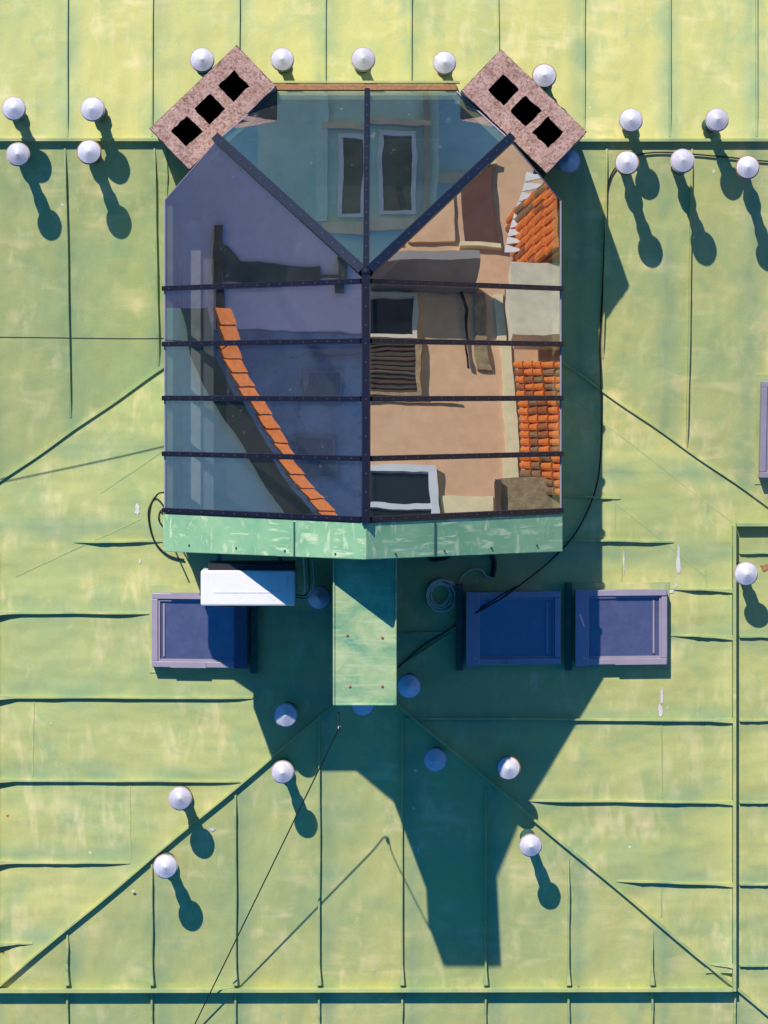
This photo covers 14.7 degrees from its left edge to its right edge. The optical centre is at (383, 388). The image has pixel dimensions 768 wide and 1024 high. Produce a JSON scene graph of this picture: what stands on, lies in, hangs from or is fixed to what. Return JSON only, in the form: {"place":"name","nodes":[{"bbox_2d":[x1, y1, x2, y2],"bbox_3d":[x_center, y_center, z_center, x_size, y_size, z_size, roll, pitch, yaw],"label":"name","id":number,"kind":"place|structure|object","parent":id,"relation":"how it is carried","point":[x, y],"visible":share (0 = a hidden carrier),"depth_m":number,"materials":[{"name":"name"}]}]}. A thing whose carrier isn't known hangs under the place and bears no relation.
{"place":"outdoors","nodes":[
{"label":"outdoors","id":0,"kind":"place"},
{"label":"ground","id":1,"kind":"structure","parent":0,"visible":0},
{"bbox_2d":[0,0,767,1023],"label":"green roofed building","id":2,"kind":"structure","parent":1,"relation":"on","point":[402,884],"depth_m":26.49,"materials":[{"name":"paint"}]},
{"bbox_2d":[2,96,25,120],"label":"vent cowl","id":3,"kind":"object","parent":2,"relation":"on","point":[13,108],"visible":1,"depth_m":25.68,"materials":[{"name":"white metal"}]},
{"bbox_2d":[6,142,30,166],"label":"vent cowl","id":4,"kind":"object","parent":2,"relation":"on","point":[18,154],"visible":1,"depth_m":25.66,"materials":[{"name":"white metal"}]},
{"bbox_2d":[77,140,101,164],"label":"vent cowl","id":5,"kind":"object","parent":2,"relation":"on","point":[89,152],"visible":1,"depth_m":25.66,"materials":[{"name":"white metal"}]},
{"bbox_2d":[80,97,107,121],"bbox_3d":[-2.491,-2.399,25.970,0.212,0.671,0.214,-32,88,3],"label":"vent cowl","id":6,"kind":"object","parent":2,"relation":"on","point":[93,109],"visible":1,"depth_m":25.68,"materials":[{"name":"white metal"}]},
{"bbox_2d":[153,852,177,878],"bbox_3d":[-1.916,4.178,26.325,0.216,0.671,0.214,36,88,-1],"label":"vent cowl","id":7,"kind":"object","parent":2,"relation":"on","point":[165,865],"visible":1,"depth_m":26.03,"materials":[{"name":"white metal"}]},
{"bbox_2d":[168,786,191,810],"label":"vent cowl","id":8,"kind":"object","parent":2,"relation":"on","point":[179,798],"visible":1,"depth_m":25.99,"materials":[{"name":"white metal"}]},
{"bbox_2d":[190,48,214,73],"bbox_3d":[-1.584,-2.835,26.123,0.214,0.671,0.216,15,88,-2],"label":"vent cowl","id":9,"kind":"object","parent":2,"relation":"on","point":[202,60],"visible":0.98,"depth_m":25.83,"materials":[{"name":"white metal"}]},
{"bbox_2d":[150,585,256,673],"bbox_3d":[-1.599,2.131,26.382,0.961,0.294,0.781,0,90,0],"label":"roof window","id":10,"kind":"structure","parent":2,"relation":"on","point":[189,633],"depth_m":26.35,"materials":[{"name":"paint"}]},
{"bbox_2d":[149,45,276,170],"bbox_3d":[-1.441,-2.364,25.913,1.016,1.575,0.485,-44,90,0],"label":"chimney","id":11,"kind":"object","parent":2,"relation":"on","point":[229,90],"visible":0.91,"depth_m":25.13,"materials":[{"name":"pink concrete"}]},
{"bbox_2d":[195,712,340,1023],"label":"stay wire","id":12,"kind":"object","parent":2,"relation":"attached to","point":[272,863],"visible":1,"depth_m":25.95,"materials":[{"name":"black metal"}]},
{"bbox_2d":[270,48,293,72],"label":"vent cowl","id":13,"kind":"object","parent":2,"relation":"on","point":[282,60],"visible":1,"depth_m":25.83,"materials":[{"name":"white metal"}]},
{"bbox_2d":[271,758,293,783],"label":"vent cowl","id":14,"kind":"object","parent":2,"relation":"on","point":[282,771],"visible":1,"depth_m":25.91,"materials":[{"name":"white metal"}]},
{"bbox_2d":[274,702,297,726],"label":"vent cowl","id":15,"kind":"object","parent":2,"relation":"on","point":[285,714],"visible":1,"depth_m":25.88,"materials":[{"name":"white metal"}]},
{"bbox_2d":[307,585,330,609],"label":"vent cowl","id":16,"kind":"object","parent":2,"relation":"on","point":[319,598],"visible":0.96,"depth_m":25.97,"materials":[{"name":"white metal"}]},
{"bbox_2d":[162,81,563,705],"bbox_3d":[-0.181,-0.025,25.156,3.414,3.238,5.184,0,90,0],"label":"glass roof lantern","id":17,"kind":"object","parent":2,"relation":"on","point":[362,289],"visible":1,"depth_m":24.54,"materials":[{"name":"glass"}]},
{"bbox_2d":[0,337,163,338],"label":"antenna wire","id":18,"kind":"object","parent":17,"relation":"attached to","point":[79,338],"visible":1,"depth_m":25.53,"materials":[{"name":"black metal"}]},
{"bbox_2d":[148,492,184,560],"bbox_3d":[-1.952,1.233,26.144,0.255,0.692,0.647,-12,90,0],"label":"hanging cable","id":19,"kind":"object","parent":17,"relation":"hanging from","point":[153,499],"visible":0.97,"depth_m":26.45,"materials":[{"name":"black rubber"}]},
{"bbox_2d":[201,554,314,606],"bbox_3d":[-1.052,1.541,25.300,0.949,0.909,0.600,0,90,0],"label":"air conditioner","id":20,"kind":"object","parent":17,"relation":"attached to","point":[245,583],"visible":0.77,"depth_m":24.86,"materials":[{"name":"white metal"}]},
{"bbox_2d":[351,706,374,715],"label":"vent cowl","id":21,"kind":"object","parent":2,"relation":"on","point":[362,710],"visible":0.43,"depth_m":25.95,"materials":[{"name":"white metal"}]},
{"bbox_2d":[351,47,375,73],"bbox_3d":[-0.189,-2.837,26.123,0.212,0.670,0.214,3,87,-2],"label":"vent cowl","id":22,"kind":"object","parent":2,"relation":"on","point":[363,59],"visible":1,"depth_m":25.83,"materials":[{"name":"white metal"}]},
{"bbox_2d":[397,673,420,698],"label":"vent cowl","id":23,"kind":"object","parent":2,"relation":"on","point":[408,685],"visible":0.98,"depth_m":25.92,"materials":[{"name":"white metal"}]},
{"bbox_2d":[423,747,446,771],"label":"vent cowl","id":24,"kind":"object","parent":2,"relation":"on","point":[434,759],"visible":1,"depth_m":25.95,"materials":[{"name":"white metal"}]},
{"bbox_2d":[427,556,450,561],"bbox_3d":[0.438,1.381,26.245,0.342,0.174,0.294,0,90,0],"label":"hose","id":25,"kind":"object","parent":2,"relation":"on","point":[434,559],"visible":0.39,"depth_m":26.29,"materials":[{"name":"black rubber"}]},
{"bbox_2d":[433,51,455,75],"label":"vent cowl","id":26,"kind":"object","parent":2,"relation":"on","point":[444,63],"visible":1,"depth_m":25.82,"materials":[{"name":"white metal"}]},
{"bbox_2d":[426,568,492,611],"bbox_3d":[0.638,1.731,26.322,0.609,0.104,0.292,-35,90,0],"label":"wire coil","id":27,"kind":"object","parent":2,"relation":"on","point":[432,586],"visible":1,"depth_m":26.30,"materials":[{"name":"black rubber"}]},
{"bbox_2d":[489,554,496,576],"bbox_3d":[0.917,1.444,26.243,0.099,0.319,0.466,-18,90,0],"label":"hose","id":28,"kind":"object","parent":2,"relation":"on","point":[494,564],"visible":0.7,"depth_m":26.35,"materials":[{"name":"black rubber"}]},
{"bbox_2d":[497,756,519,779],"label":"vent cowl","id":29,"kind":"object","parent":2,"relation":"on","point":[508,767],"visible":1,"depth_m":25.95,"materials":[{"name":"white metal"}]},
{"bbox_2d":[456,584,562,670],"bbox_3d":[1.113,2.108,26.360,0.951,0.293,0.767,0,90,0],"label":"roof window","id":30,"kind":"structure","parent":2,"relation":"on","point":[520,627],"depth_m":26.33,"materials":[{"name":"paint"}]},
{"bbox_2d":[478,586,516,610],"bbox_3d":[0.962,1.867,26.250,0.490,0.056,0.022,-32,90,0],"label":"roof cable","id":31,"kind":"object","parent":30,"relation":"attached to","point":[497,597],"visible":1,"depth_m":26.24,"materials":[{"name":"black rubber"}]},
{"bbox_2d":[460,50,586,178],"bbox_3d":[1.177,-2.331,25.913,1.004,1.575,0.487,44,90,0],"label":"chimney","id":32,"kind":"object","parent":2,"relation":"on","point":[503,92],"visible":0.96,"depth_m":25.13,"materials":[{"name":"pink concrete"}]},
{"bbox_2d":[519,829,541,856],"bbox_3d":[1.272,3.970,26.294,0.202,0.670,0.200,-39,93,1],"label":"vent cowl","id":33,"kind":"object","parent":2,"relation":"on","point":[530,843],"visible":1,"depth_m":26.00,"materials":[{"name":"white metal"}]},
{"bbox_2d":[532,64,556,89],"bbox_3d":[1.392,-2.687,26.096,0.214,0.670,0.212,-40,87,-1],"label":"vent cowl","id":34,"kind":"object","parent":2,"relation":"on","point":[544,76],"visible":0.87,"depth_m":25.80,"materials":[{"name":"white metal"}]},
{"bbox_2d":[557,149,580,172],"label":"vent cowl","id":35,"kind":"object","parent":2,"relation":"on","point":[569,161],"visible":0.81,"depth_m":25.79,"materials":[{"name":"white metal"}]},
{"bbox_2d":[397,152,767,667],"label":"roof cable","id":36,"kind":"object","parent":2,"relation":"on","point":[566,544],"visible":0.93,"depth_m":26.32,"materials":[{"name":"black rubber"}]},
{"bbox_2d":[565,582,668,670],"bbox_3d":[2.072,2.110,26.480,0.936,0.291,0.785,0,90,0],"label":"roof window","id":37,"kind":"structure","parent":2,"relation":"on","point":[618,626],"depth_m":26.45,"materials":[{"name":"paint"}]},
{"bbox_2d":[615,151,638,175],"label":"vent cowl","id":38,"kind":"object","parent":2,"relation":"on","point":[626,163],"visible":1,"depth_m":25.56,"materials":[{"name":"white metal"}]},
{"bbox_2d":[619,108,642,131],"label":"vent cowl","id":39,"kind":"object","parent":2,"relation":"on","point":[630,119],"visible":1,"depth_m":25.66,"materials":[{"name":"white metal"}]},
{"bbox_2d":[670,149,694,176],"bbox_3d":[2.562,-1.926,25.856,0.211,0.670,0.210,33,87,3],"label":"vent cowl","id":40,"kind":"object","parent":2,"relation":"on","point":[682,161],"visible":1,"depth_m":25.56,"materials":[{"name":"white metal"}]},
{"bbox_2d":[701,108,728,133],"bbox_3d":[2.848,-2.297,25.951,0.204,0.670,0.206,22,87,-2],"label":"vent cowl","id":41,"kind":"object","parent":2,"relation":"on","point":[716,120],"visible":1,"depth_m":25.66,"materials":[{"name":"white metal"}]},
{"bbox_2d":[734,561,757,585],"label":"vent cowl","id":42,"kind":"object","parent":2,"relation":"on","point":[745,573],"visible":0.98,"depth_m":26.27,"materials":[{"name":"white metal"}]},
{"bbox_2d":[735,155,759,178],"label":"vent cowl","id":43,"kind":"object","parent":2,"relation":"on","point":[747,166],"visible":1,"depth_m":25.57,"materials":[{"name":"white metal"}]},
{"bbox_2d":[755,375,767,483],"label":"roof window","id":44,"kind":"structure","parent":2,"relation":"on","point":[761,462],"depth_m":26.50,"materials":[{"name":"paint"}]}
]}

